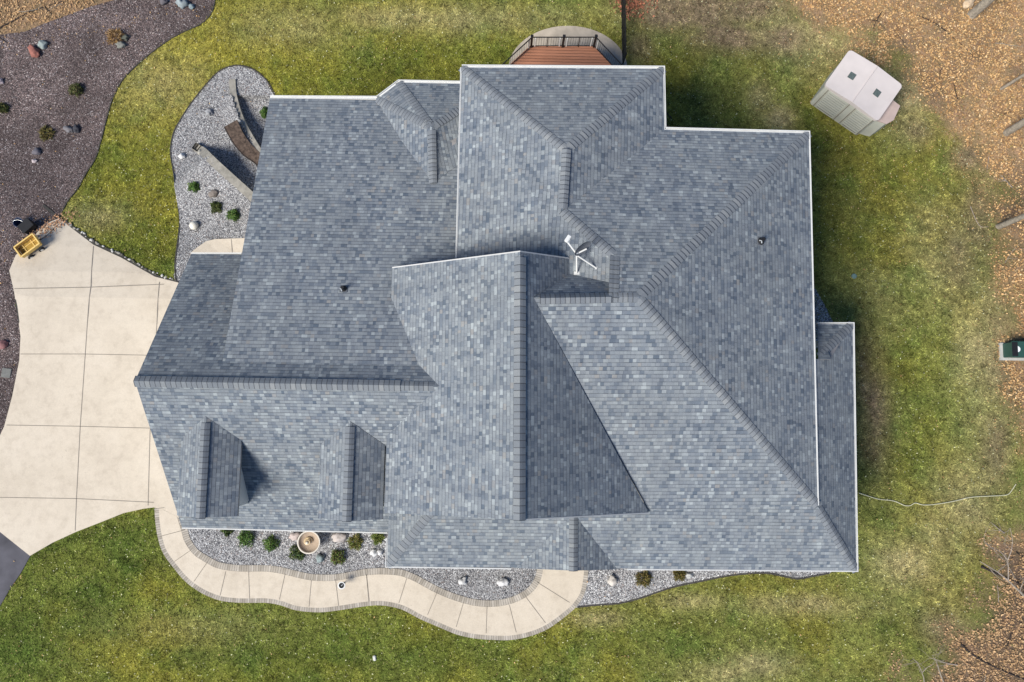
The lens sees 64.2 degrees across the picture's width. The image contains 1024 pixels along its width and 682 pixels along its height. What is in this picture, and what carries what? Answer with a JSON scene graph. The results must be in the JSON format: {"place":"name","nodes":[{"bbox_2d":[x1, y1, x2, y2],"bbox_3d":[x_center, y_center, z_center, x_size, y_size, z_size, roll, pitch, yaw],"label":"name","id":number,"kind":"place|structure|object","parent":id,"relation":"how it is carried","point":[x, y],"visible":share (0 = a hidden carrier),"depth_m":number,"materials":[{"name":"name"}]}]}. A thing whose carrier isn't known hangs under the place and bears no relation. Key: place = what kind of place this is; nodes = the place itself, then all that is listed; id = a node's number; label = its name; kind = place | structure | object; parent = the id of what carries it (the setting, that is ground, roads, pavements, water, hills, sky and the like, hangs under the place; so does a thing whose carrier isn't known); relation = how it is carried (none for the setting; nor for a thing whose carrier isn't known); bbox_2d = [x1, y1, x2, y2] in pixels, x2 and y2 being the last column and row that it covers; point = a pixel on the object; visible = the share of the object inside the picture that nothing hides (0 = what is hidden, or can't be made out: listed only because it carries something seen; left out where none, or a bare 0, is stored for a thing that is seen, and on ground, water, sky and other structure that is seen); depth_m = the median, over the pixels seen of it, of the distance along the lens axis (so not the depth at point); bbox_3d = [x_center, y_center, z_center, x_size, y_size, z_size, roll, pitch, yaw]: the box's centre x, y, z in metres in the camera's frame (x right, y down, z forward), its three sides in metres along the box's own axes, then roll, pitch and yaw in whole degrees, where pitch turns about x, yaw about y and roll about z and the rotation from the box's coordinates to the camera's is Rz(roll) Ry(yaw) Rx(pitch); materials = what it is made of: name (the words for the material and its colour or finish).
{"place":"outdoors","nodes":[
{"label":"outdoors","id":0,"kind":"place"},
{"bbox_2d":[0,532,29,605],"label":"asphalt road","id":1,"kind":"structure","parent":0,"point":[14,558],"depth_m":35.45,"materials":[{"name":"grey asphalt"}]},
{"bbox_2d":[0,0,111,34],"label":"forest floor","id":2,"kind":"structure","parent":0,"point":[19,27],"depth_m":39.98,"materials":[{"name":"soil"}]},
{"bbox_2d":[0,1,62,28],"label":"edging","id":3,"kind":"object","parent":2,"relation":"on","point":[2,26],"visible":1,"depth_m":39.91,"materials":[{"name":"brown wood"}]},
{"bbox_2d":[0,219,177,555],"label":"driveway","id":4,"kind":"structure","parent":0,"point":[78,450],"depth_m":36.23,"materials":[{"name":"concrete"}]},
{"bbox_2d":[13,227,54,258],"bbox_3d":[-21.665,-4.529,37.166,1.798,0.543,0.840,-38,86,-4],"label":"garden wagon","id":5,"kind":"object","parent":4,"relation":"on","point":[25,247],"visible":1,"depth_m":37.09,"materials":[{"name":"yellow plastic"}]},
{"bbox_2d":[17,211,79,241],"bbox_3d":[-21.474,-5.305,37.749,2.922,0.544,1.190,-40,86,-5],"label":"leaf drift","id":6,"kind":"object","parent":4,"relation":"on","point":[49,224],"visible":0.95,"depth_m":37.80,"materials":[{"name":"brown plant"}]},
{"bbox_2d":[155,507,587,639],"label":"walkway","id":7,"kind":"structure","parent":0,"point":[551,598],"depth_m":35.50,"materials":[{"name":"concrete"}]},
{"bbox_2d":[338,582,344,588],"bbox_3d":[-7.330,10.529,35.263,0.320,0.510,0.320,1,84,-1],"label":"path light","id":8,"kind":"object","parent":7,"relation":"on","point":[341,585],"visible":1,"depth_m":35.06,"materials":[{"name":"black metal"}]},
{"bbox_2d":[0,0,1023,681],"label":"lawn","id":9,"kind":"structure","parent":0,"point":[826,240],"depth_m":36.84,"materials":[{"name":"green plant"}]},
{"bbox_2d":[3,272,20,427],"bbox_3d":[-22.327,0.519,36.565,0.829,0.292,7.524,-1,84,-1],"label":"edging","id":10,"kind":"object","parent":9,"relation":"on","point":[19,330],"visible":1,"depth_m":36.61,"materials":[{"name":"black"}]},
{"bbox_2d":[0,0,213,433],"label":"stone mulch","id":11,"kind":"object","parent":9,"relation":"on","point":[94,143],"visible":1,"depth_m":39.46,"materials":[{"name":"brown gravel"}]},
{"bbox_2d":[0,340,8,348],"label":"rock","id":12,"kind":"object","parent":11,"relation":"on","point":[4,344],"visible":1,"depth_m":36.31,"materials":[{"name":"stone"}]},
{"bbox_2d":[0,102,10,113],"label":"shrub","id":13,"kind":"object","parent":11,"relation":"on","point":[3,107],"visible":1,"depth_m":39.26,"materials":[{"name":"green plant"}]},
{"bbox_2d":[1,368,11,377],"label":"paver","id":14,"kind":"object","parent":11,"relation":"on","point":[6,372],"visible":1,"depth_m":36.30,"materials":[{"name":"grey concrete"}]},
{"bbox_2d":[13,217,22,226],"bbox_3d":[-22.722,-5.443,37.654,0.453,0.387,0.445,1,84,-1],"label":"bucket","id":15,"kind":"object","parent":11,"relation":"on","point":[17,221],"visible":0.74,"depth_m":37.61,"materials":[{"name":"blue plastic"}]},
{"bbox_2d":[17,218,37,233],"bbox_3d":[-22.265,-5.257,37.540,0.600,0.470,0.470,-44,86,-5],"label":"storage bin","id":16,"kind":"object","parent":11,"relation":"on","point":[27,226],"visible":1,"depth_m":37.32,"materials":[{"name":"black plastic"}]},
{"bbox_2d":[27,44,39,57],"bbox_3d":[-23.232,-14.094,39.654,0.474,0.426,0.697,-20,84,-3],"label":"rock","id":17,"kind":"object","parent":11,"relation":"on","point":[34,52],"visible":1,"depth_m":39.56,"materials":[{"name":"stone"}]},
{"bbox_2d":[32,147,40,154],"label":"rock","id":18,"kind":"object","parent":11,"relation":"on","point":[36,151],"visible":1,"depth_m":38.99,"materials":[{"name":"grey stone"}]},
{"bbox_2d":[37,40,47,48],"bbox_3d":[-22.834,-14.434,39.726,0.455,0.378,0.436,36,85,3],"label":"rock","id":19,"kind":"object","parent":11,"relation":"on","point":[41,44],"visible":1,"depth_m":39.61,"materials":[{"name":"grey stone"}]},
{"bbox_2d":[37,124,54,139],"bbox_3d":[-22.351,-10.026,39.146,0.856,0.490,0.931,-24,85,-3],"label":"perennial","id":20,"kind":"object","parent":11,"relation":"on","point":[44,130],"visible":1,"depth_m":39.16,"materials":[{"name":"green plant"}]},
{"bbox_2d":[63,126,73,132],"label":"rock","id":21,"kind":"object","parent":11,"relation":"on","point":[67,129],"visible":1,"depth_m":39.18,"materials":[{"name":"grey stone"}]},
{"bbox_2d":[67,82,83,97],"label":"shrub","id":22,"kind":"object","parent":11,"relation":"on","point":[73,88],"visible":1,"depth_m":39.35,"materials":[{"name":"green plant"}]},
{"bbox_2d":[73,124,79,132],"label":"rock","id":23,"kind":"object","parent":11,"relation":"on","point":[76,128],"visible":1,"depth_m":39.20,"materials":[{"name":"grey stone"}]},
{"bbox_2d":[105,27,122,44],"bbox_3d":[-19.376,-14.877,39.677,1.010,0.531,1.058,1,84,-1],"label":"perennial","id":24,"kind":"object","parent":11,"relation":"on","point":[110,34],"visible":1,"depth_m":39.70,"materials":[{"name":"brown plant"}]},
{"bbox_2d":[115,41,125,47],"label":"rock","id":25,"kind":"object","parent":11,"relation":"on","point":[120,44],"visible":1,"depth_m":39.67,"materials":[{"name":"grey stone"}]},
{"bbox_2d":[121,34,128,40],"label":"rock","id":26,"kind":"object","parent":11,"relation":"on","point":[125,37],"visible":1,"depth_m":39.74,"materials":[{"name":"grey stone"}]},
{"bbox_2d":[160,0,167,4],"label":"rock","id":27,"kind":"object","parent":11,"relation":"on","point":[163,2],"visible":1,"depth_m":39.95,"materials":[{"name":"grey stone"}]},
{"bbox_2d":[175,0,187,8],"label":"rock","id":28,"kind":"object","parent":11,"relation":"on","point":[182,4],"visible":1,"depth_m":39.87,"materials":[{"name":"grey stone"}]},
{"bbox_2d":[42,204,177,281],"bbox_3d":[-18.650,-4.356,37.635,7.843,1.042,0.453,29,84,2],"label":"edging","id":29,"kind":"object","parent":9,"relation":"on","point":[88,239],"depth_m":37.42,"materials":[{"name":"grey stone"}]},
{"bbox_2d":[62,0,215,208],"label":"edging","id":30,"kind":"object","parent":9,"relation":"on","point":[138,63],"visible":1,"depth_m":39.57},
{"bbox_2d":[171,66,273,282],"bbox_3d":[-13.382,-7.784,38.486,6.116,1.900,11.559,1,84,-1],"label":"gravel bed","id":31,"kind":"object","parent":9,"relation":"on","point":[266,97],"visible":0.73,"depth_m":39.02,"materials":[{"name":"grey gravel"}]},
{"bbox_2d":[178,153,185,158],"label":"rock","id":32,"kind":"object","parent":31,"relation":"on","point":[181,155],"visible":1,"depth_m":39.08,"materials":[{"name":"white stone"}]},
{"bbox_2d":[189,221,197,229],"bbox_3d":[-14.723,-5.343,37.755,0.400,0.420,0.400,1,84,-1],"label":"globe ornament","id":33,"kind":"object","parent":31,"relation":"on","point":[193,225],"visible":1,"depth_m":37.61,"materials":[{"name":"stone"}]},
{"bbox_2d":[187,181,200,193],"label":"shrub","id":34,"kind":"object","parent":31,"relation":"on","point":[194,186],"visible":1,"depth_m":37.70,"materials":[{"name":"green plant"}]},
{"bbox_2d":[205,108,212,115],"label":"rock","id":35,"kind":"object","parent":31,"relation":"on","point":[208,111],"visible":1,"depth_m":39.38,"materials":[{"name":"grey stone"}]},
{"bbox_2d":[208,190,217,197],"bbox_3d":[-13.752,-6.794,37.607,0.432,0.331,0.400,1,84,-1],"label":"rock","id":36,"kind":"object","parent":31,"relation":"on","point":[212,193],"visible":1,"depth_m":37.48,"materials":[{"name":"beige stone"}]},
{"bbox_2d":[210,201,221,213],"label":"shrub","id":37,"kind":"object","parent":31,"relation":"on","point":[215,205],"visible":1,"depth_m":37.47,"materials":[{"name":"green plant"}]},
{"bbox_2d":[191,238,244,252],"bbox_3d":[-12.884,-3.837,37.371,3.704,0.476,1.818,1,84,-1],"label":"stoop","id":38,"kind":"object","parent":31,"relation":"on","point":[233,245],"visible":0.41,"depth_m":37.43,"materials":[{"name":"concrete"}]},
{"bbox_2d":[192,143,252,200],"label":"retaining wall","id":39,"kind":"structure","parent":31,"relation":"on","point":[234,180],"depth_m":37.51,"materials":[{"name":"grey concrete"}]},
{"bbox_2d":[226,208,239,222],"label":"shrub","id":40,"kind":"object","parent":31,"relation":"on","point":[233,214],"visible":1,"depth_m":37.34,"materials":[{"name":"green plant"}]},
{"bbox_2d":[224,120,259,165],"bbox_3d":[-12.309,-8.887,38.636,0.848,0.213,3.656,-39,86,-5],"label":"planting strip","id":41,"kind":"object","parent":31,"relation":"on","point":[245,147],"visible":0.77,"depth_m":38.59,"materials":[{"name":"soil"}]},
{"bbox_2d":[229,79,260,151],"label":"retaining wall","id":42,"kind":"structure","parent":31,"relation":"on","point":[233,92],"depth_m":39.35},
{"bbox_2d":[260,106,267,118],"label":"shrub","id":43,"kind":"object","parent":31,"relation":"on","point":[263,114],"visible":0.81,"depth_m":39.62,"materials":[{"name":"green plant"}]},
{"bbox_2d":[170,65,274,280],"bbox_3d":[-15.002,-8.422,38.468,3.814,1.670,11.021,21,84,2],"label":"edging","id":44,"kind":"object","parent":9,"relation":"on","point":[173,134],"visible":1,"depth_m":39.46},
{"bbox_2d":[188,529,536,599],"bbox_3d":[-6.599,8.767,35.752,15.565,0.001,3.534,8,84,0],"label":"gravel bed","id":45,"kind":"object","parent":9,"relation":"on","point":[345,570],"visible":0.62,"depth_m":35.65,"materials":[{"name":"grey gravel"}]},
{"bbox_2d":[220,530,233,536],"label":"shrub","id":46,"kind":"object","parent":45,"relation":"on","point":[226,532],"visible":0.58,"depth_m":35.57,"materials":[{"name":"green plant"}]},
{"bbox_2d":[237,530,254,548],"bbox_3d":[-11.619,8.584,35.486,0.779,0.567,0.929,1,84,-1],"label":"shrub","id":47,"kind":"object","parent":45,"relation":"on","point":[242,540],"visible":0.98,"depth_m":35.49,"materials":[{"name":"green plant"}]},
{"bbox_2d":[262,534,280,551],"bbox_3d":[-10.515,8.804,35.477,0.821,0.568,0.785,1,84,-1],"label":"shrub","id":48,"kind":"object","parent":45,"relation":"on","point":[269,541],"visible":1,"depth_m":35.49,"materials":[{"name":"green plant"}]},
{"bbox_2d":[289,532,300,540],"bbox_3d":[-9.481,8.553,35.673,0.600,0.380,0.379,1,84,-1],"label":"rock","id":49,"kind":"object","parent":45,"relation":"on","point":[294,536],"visible":0.85,"depth_m":35.56,"materials":[{"name":"white stone"}]},
{"bbox_2d":[288,544,304,560],"bbox_3d":[-9.350,9.220,35.459,0.797,0.544,0.768,1,84,-1],"label":"shrub","id":50,"kind":"object","parent":45,"relation":"on","point":[297,554],"visible":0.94,"depth_m":35.40,"materials":[{"name":"green plant"}]},
{"bbox_2d":[297,532,319,553],"bbox_3d":[-8.769,8.709,35.417,1.000,0.620,1.000,1,84,-1],"label":"fountain","id":51,"kind":"object","parent":45,"relation":"on","point":[308,542],"visible":0.98,"depth_m":35.27,"materials":[{"name":"stone"}]},
{"bbox_2d":[316,553,324,562],"bbox_3d":[-8.385,9.494,35.575,0.356,0.373,0.392,20,84,1],"label":"rock","id":52,"kind":"object","parent":45,"relation":"on","point":[319,557],"visible":1,"depth_m":35.45,"materials":[{"name":"grey stone"}]},
{"bbox_2d":[330,549,346,564],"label":"shrub","id":53,"kind":"object","parent":45,"relation":"on","point":[335,553],"visible":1,"depth_m":35.44,"materials":[{"name":"green plant"}]},
{"bbox_2d":[331,533,346,541],"bbox_3d":[-7.557,8.596,35.693,0.699,0.379,0.436,1,84,-1],"label":"rock","id":54,"kind":"object","parent":45,"relation":"on","point":[338,537],"visible":1,"depth_m":35.57,"materials":[{"name":"beige stone"}]},
{"bbox_2d":[345,533,363,549],"bbox_3d":[-6.855,8.821,35.598,0.820,0.426,0.813,-30,85,-4],"label":"perennial","id":55,"kind":"object","parent":45,"relation":"on","point":[351,540],"visible":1,"depth_m":35.61,"materials":[{"name":"green plant"}]},
{"bbox_2d":[370,549,376,556],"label":"rock","id":56,"kind":"object","parent":45,"relation":"on","point":[373,552],"visible":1,"depth_m":35.58,"materials":[{"name":"grey stone"}]},
{"bbox_2d":[370,533,384,545],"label":"perennial","id":57,"kind":"object","parent":45,"relation":"on","point":[377,538],"visible":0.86,"depth_m":35.65,"materials":[{"name":"green plant"}]},
{"bbox_2d":[377,549,382,555],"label":"rock","id":58,"kind":"object","parent":45,"relation":"on","point":[379,552],"visible":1,"depth_m":35.59,"materials":[{"name":"grey stone"}]},
{"bbox_2d":[458,577,466,584],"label":"rock","id":59,"kind":"object","parent":45,"relation":"on","point":[462,581],"visible":1,"depth_m":35.49,"materials":[{"name":"grey stone"}]},
{"bbox_2d":[497,578,508,585],"bbox_3d":[-0.398,10.519,35.596,0.533,0.359,0.389,1,84,-1],"label":"rock","id":60,"kind":"object","parent":45,"relation":"on","point":[502,581],"visible":1,"depth_m":35.49,"materials":[{"name":"grey stone"}]},
{"bbox_2d":[133,64,858,572],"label":"house","id":61,"kind":"structure","parent":9,"relation":"on","point":[409,332],"depth_m":30.44,"materials":[{"name":"grey"}]},
{"bbox_2d":[564,235,596,274],"bbox_3d":[2.473,-2.924,28.751,0.872,1.164,1.763,-23,85,-3],"label":"satellite dish","id":62,"kind":"object","parent":61,"relation":"on","point":[582,248],"visible":0.99,"depth_m":28.57,"materials":[{"name":"white metal"}]},
{"bbox_2d":[0,0,1023,681],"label":"fallen leaves","id":63,"kind":"object","parent":9,"relation":"on","point":[970,128],"depth_m":40.00,"materials":[{"name":"brown plant"}]},
{"bbox_2d":[919,652,957,665],"bbox_3d":[18.464,13.731,35.429,1.879,0.183,0.786,1,84,-1],"label":"twig","id":64,"kind":"object","parent":63,"relation":"on","point":[941,661],"visible":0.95,"depth_m":35.48,"materials":[{"name":"grey wood"}]},
{"bbox_2d":[6,0,1019,681],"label":"leaf flecks","id":65,"kind":"object","parent":9,"relation":"on","point":[688,584],"visible":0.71,"depth_m":36.73,"materials":[{"name":"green plant"}]},
{"bbox_2d":[509,26,626,64],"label":"patio","id":66,"kind":"structure","parent":9,"relation":"on","point":[613,48],"depth_m":40.18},
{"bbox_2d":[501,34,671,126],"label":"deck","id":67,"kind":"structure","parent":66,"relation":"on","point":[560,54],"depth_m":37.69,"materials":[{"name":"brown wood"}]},
{"bbox_2d":[621,0,626,64],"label":"fence","id":68,"kind":"object","parent":9,"relation":"on","point":[623,16],"visible":0.98,"depth_m":39.59,"materials":[{"name":"black metal"}]},
{"bbox_2d":[609,0,657,22],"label":"leaf pile","id":69,"kind":"object","parent":9,"relation":"on","point":[640,6],"visible":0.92,"depth_m":40.36,"materials":[{"name":"brown plant"}]},
{"bbox_2d":[576,568,829,606],"bbox_3d":[8.640,9.854,35.852,11.947,0.001,2.573,-5,84,-1],"label":"gravel bed","id":70,"kind":"object","parent":9,"relation":"on","point":[657,572],"visible":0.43,"depth_m":35.73,"materials":[{"name":"grey gravel"}]},
{"bbox_2d":[607,575,616,586],"bbox_3d":[4.379,10.479,35.650,0.409,0.356,0.425,37,85,3],"label":"rock","id":71,"kind":"object","parent":70,"relation":"on","point":[612,580],"visible":1,"depth_m":35.55,"materials":[{"name":"beige stone"}]},
{"bbox_2d":[634,570,653,587],"bbox_3d":[5.757,10.410,35.581,0.938,0.461,0.832,-23,85,-3],"label":"perennial","id":72,"kind":"object","parent":70,"relation":"on","point":[647,576],"visible":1,"depth_m":35.60,"materials":[{"name":"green plant"}]},
{"bbox_2d":[672,570,686,582],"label":"perennial","id":73,"kind":"object","parent":70,"relation":"on","point":[679,574],"visible":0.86,"depth_m":35.65,"materials":[{"name":"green plant"}]},
{"bbox_2d":[685,572,692,578],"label":"rock","id":74,"kind":"object","parent":70,"relation":"on","point":[689,575],"visible":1,"depth_m":35.69,"materials":[{"name":"grey stone"}]},
{"bbox_2d":[577,572,828,607],"bbox_3d":[8.373,10.719,35.775,11.194,0.100,0.603,-7,84,-2],"label":"edging","id":75,"kind":"object","parent":9,"relation":"on","point":[702,581],"visible":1,"depth_m":35.74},
{"bbox_2d":[814,289,832,348],"bbox_3d":[14.224,-1.048,37.214,1.446,0.184,3.062,1,84,-1],"label":"gravel bed","id":76,"kind":"object","parent":9,"relation":"on","point":[827,318],"visible":0.33,"depth_m":37.16,"materials":[{"name":"grey gravel"}]},
{"bbox_2d":[810,51,901,135],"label":"shed","id":77,"kind":"structure","parent":9,"relation":"on","point":[856,94],"depth_m":37.91,"materials":[{"name":"plastic"}]},
{"bbox_2d":[814,91,847,118],"bbox_3d":[15.248,-11.285,38.982,1.071,1.880,0.063,36,84,3],"label":"door","id":78,"kind":"structure","parent":77,"relation":"in","point":[830,104],"depth_m":38.94,"materials":[{"name":"plastic"}]},
{"bbox_2d":[840,109,871,133],"bbox_3d":[16.411,-10.445,38.907,0.902,1.880,0.063,36,84,3],"label":"door","id":79,"kind":"structure","parent":77,"relation":"in","point":[856,121],"depth_m":38.86,"materials":[{"name":"plastic"}]},
{"bbox_2d":[859,484,1015,505],"bbox_3d":[18.972,6.915,36.288,7.098,0.031,0.724,-3,84,-1],"label":"cord","id":80,"kind":"object","parent":9,"relation":"on","point":[939,503],"visible":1,"depth_m":36.25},
{"bbox_2d":[998,341,1023,360],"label":"utility cabinet","id":81,"kind":"object","parent":9,"relation":"on","point":[1013,350],"visible":1,"depth_m":36.51,"materials":[{"name":"metal"}]},
{"bbox_2d":[784,0,1023,681],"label":"forest floor","id":82,"kind":"structure","parent":0,"point":[1010,152],"depth_m":39.96,"materials":[{"name":"soil"}]},
{"bbox_2d":[897,645,943,681],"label":"sapling","id":83,"kind":"object","parent":82,"relation":"on","point":[920,668],"visible":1,"depth_m":34.55,"materials":[{"name":"grey plant"}]},
{"bbox_2d":[932,649,950,681],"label":"sapling","id":84,"kind":"object","parent":82,"relation":"on","point":[938,667],"visible":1,"depth_m":34.56,"materials":[{"name":"grey plant"}]},
{"bbox_2d":[917,15,972,55],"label":"fallen branch","id":85,"kind":"object","parent":82,"relation":"on","point":[943,29],"visible":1,"depth_m":40.49,"materials":[{"name":"brown wood"}]},
{"bbox_2d":[963,0,974,8],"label":"rock","id":86,"kind":"object","parent":82,"relation":"on","point":[969,4],"visible":1,"depth_m":40.49,"materials":[{"name":"beige stone"}]},
{"bbox_2d":[967,0,994,18],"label":"bare tree","id":87,"kind":"object","parent":82,"relation":"on","point":[974,12],"visible":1,"depth_m":39.85,"materials":[{"name":"grey plant"}]},
{"bbox_2d":[959,643,1023,679],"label":"fallen branch","id":88,"kind":"object","parent":82,"relation":"on","point":[966,649],"visible":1,"depth_m":35.52,"materials":[{"name":"brown wood"}]},
{"bbox_2d":[981,528,1023,596],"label":"sapling","id":89,"kind":"object","parent":82,"relation":"on","point":[1018,590],"visible":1,"depth_m":34.77,"materials":[{"name":"brown plant"}]},
{"bbox_2d":[995,213,1023,228],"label":"bare tree","id":90,"kind":"object","parent":82,"relation":"on","point":[1009,221],"visible":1,"depth_m":37.69,"materials":[{"name":"grey plant"}]},
{"bbox_2d":[1000,73,1023,89],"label":"bare tree","id":91,"kind":"object","parent":82,"relation":"on","point":[1011,82],"visible":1,"depth_m":39.37,"materials":[{"name":"grey plant"}]},
{"bbox_2d":[1003,118,1023,135],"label":"bare tree","id":92,"kind":"object","parent":82,"relation":"on","point":[1013,128],"visible":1,"depth_m":39.26,"materials":[{"name":"grey plant"}]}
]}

